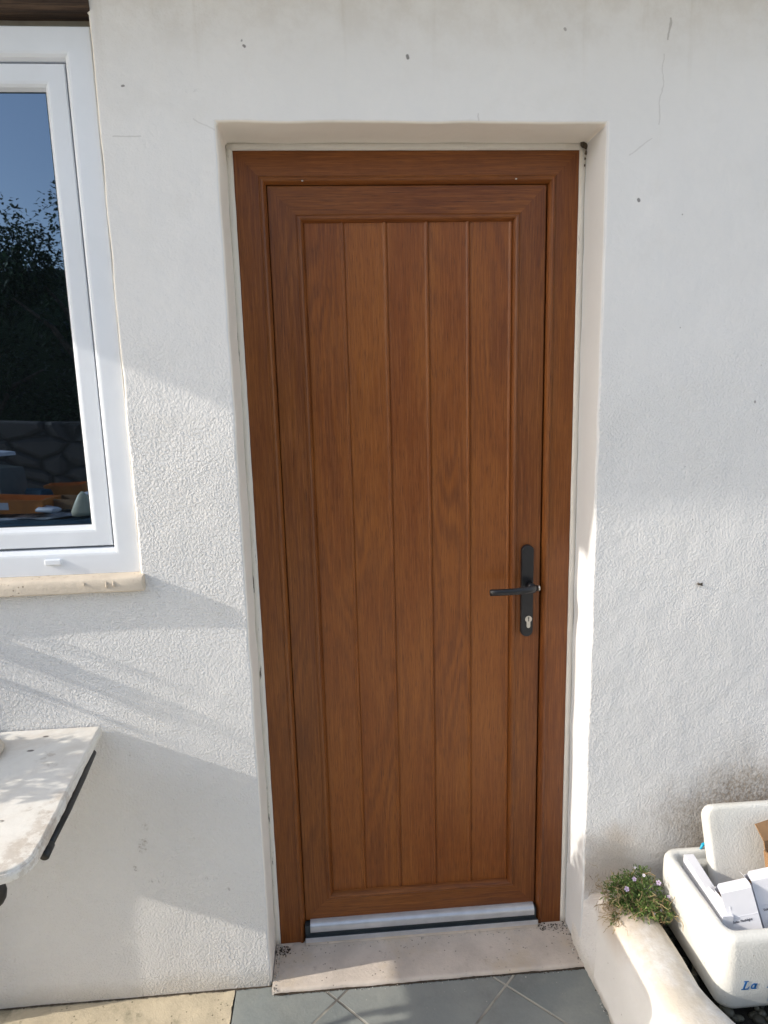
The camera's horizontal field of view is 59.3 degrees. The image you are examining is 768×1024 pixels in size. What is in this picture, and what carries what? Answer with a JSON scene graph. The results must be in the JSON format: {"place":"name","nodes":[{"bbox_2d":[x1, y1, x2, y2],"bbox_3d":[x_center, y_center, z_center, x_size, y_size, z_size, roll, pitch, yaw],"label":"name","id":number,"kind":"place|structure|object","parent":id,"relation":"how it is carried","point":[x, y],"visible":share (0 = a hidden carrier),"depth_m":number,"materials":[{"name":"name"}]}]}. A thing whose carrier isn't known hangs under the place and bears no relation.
{"place":"outdoors","nodes":[
{"label":"outdoors","id":0,"kind":"place"},
{"bbox_2d":[0,739,3,752],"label":"round stone slab","id":1,"kind":"structure","parent":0,"point":[1,746],"depth_m":1.54,"materials":[{"name":"stone"}]},
{"bbox_2d":[0,990,234,1023],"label":"concrete path","id":2,"kind":"structure","parent":0,"point":[209,1008],"depth_m":1.75,"materials":[{"name":"beige concrete"}]},
{"bbox_2d":[230,1001,234,1023],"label":"ground","id":3,"kind":"structure","parent":0,"point":[232,1011],"depth_m":1.78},
{"bbox_2d":[0,0,767,1009],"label":"house","id":4,"kind":"structure","parent":3,"relation":"on","point":[382,448],"depth_m":1.65,"materials":[{"name":"white paint"}]},
{"bbox_2d":[0,726,101,905],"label":"marble table","id":5,"kind":"object","parent":4,"relation":"attached to","point":[43,774],"visible":1,"depth_m":1.40,"materials":[{"name":"white stone"}]},
{"bbox_2d":[0,26,140,577],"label":"window","id":6,"kind":"structure","parent":4,"relation":"in","point":[67,503],"depth_m":1.51,"materials":[{"name":"white plastic"}]},
{"bbox_2d":[267,185,546,932],"bbox_3d":[0.085,0.207,1.775,0.671,2.001,0.104,-2,11,-4],"label":"door","id":7,"kind":"structure","parent":4,"relation":"in","point":[409,319],"depth_m":1.77,"materials":[{"name":"brown wood"}]},
{"bbox_2d":[231,969,610,1023],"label":"tiled patio","id":8,"kind":"structure","parent":0,"point":[535,998],"depth_m":1.75,"materials":[{"name":"grey tile"}]},
{"bbox_2d":[6,921,608,1014],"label":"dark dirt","id":9,"kind":"structure","parent":8,"relation":"on","point":[370,946],"depth_m":1.88,"materials":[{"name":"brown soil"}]},
{"bbox_2d":[273,924,610,1022],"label":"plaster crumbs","id":10,"kind":"object","parent":8,"relation":"on","point":[441,981],"visible":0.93,"depth_m":1.88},
{"bbox_2d":[571,887,734,1023],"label":"planter wall","id":11,"kind":"structure","parent":8,"relation":"on","point":[640,973],"depth_m":1.60,"materials":[{"name":"white paint"}]},
{"bbox_2d":[588,864,683,934],"bbox_3d":[0.643,0.991,1.727,0.231,0.132,0.197,-2,11,-4],"label":"flowering plant","id":12,"kind":"object","parent":11,"relation":"on","point":[647,900],"visible":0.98,"depth_m":1.71,"materials":[{"name":"green plant"}]},
{"bbox_2d":[658,918,767,1023],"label":"planter soil","id":13,"kind":"structure","parent":0,"point":[744,1012],"depth_m":1.57,"materials":[{"name":"black soil"}]},
{"bbox_2d":[661,908,767,1023],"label":"pebbles","id":14,"kind":"object","parent":13,"relation":"on","point":[759,1015],"visible":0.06,"depth_m":1.53,"materials":[{"name":"black gravel"}]},
{"bbox_2d":[663,846,767,1007],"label":"foam box","id":15,"kind":"object","parent":14,"relation":"on","point":[730,966],"visible":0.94,"depth_m":1.53,"materials":[{"name":"white plastic"}]},
{"bbox_2d":[683,854,733,928],"bbox_3d":[0.782,0.932,1.639,0.025,0.072,0.195,-2,13,-1],"label":"long white carton","id":16,"kind":"object","parent":15,"relation":"in","point":[696,874],"visible":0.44,"depth_m":1.63,"materials":[{"name":"white cardboard"}]},
{"bbox_2d":[701,800,767,886],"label":"polystyrene board","id":17,"kind":"object","parent":15,"relation":"in","point":[734,844],"visible":0.46,"depth_m":1.71,"materials":[{"name":"white plastic"}]},
{"bbox_2d":[710,878,762,929],"bbox_3d":[0.820,0.934,1.563,0.080,0.163,0.046,-15,-2,4],"label":"flashlight carton","id":18,"kind":"object","parent":15,"relation":"in","point":[737,897],"visible":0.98,"depth_m":1.54,"materials":[{"name":"white cardboard"}]},
{"bbox_2d":[740,867,767,927],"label":"flashlight carton","id":19,"kind":"object","parent":15,"relation":"in","point":[757,879],"visible":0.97,"depth_m":1.56,"materials":[{"name":"white cardboard"}]},
{"bbox_2d":[755,820,767,866],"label":"brown cardboard box","id":20,"kind":"object","parent":15,"relation":"in","point":[762,827],"visible":1,"depth_m":1.67,"materials":[{"name":"brown cardboard"}]}
]}

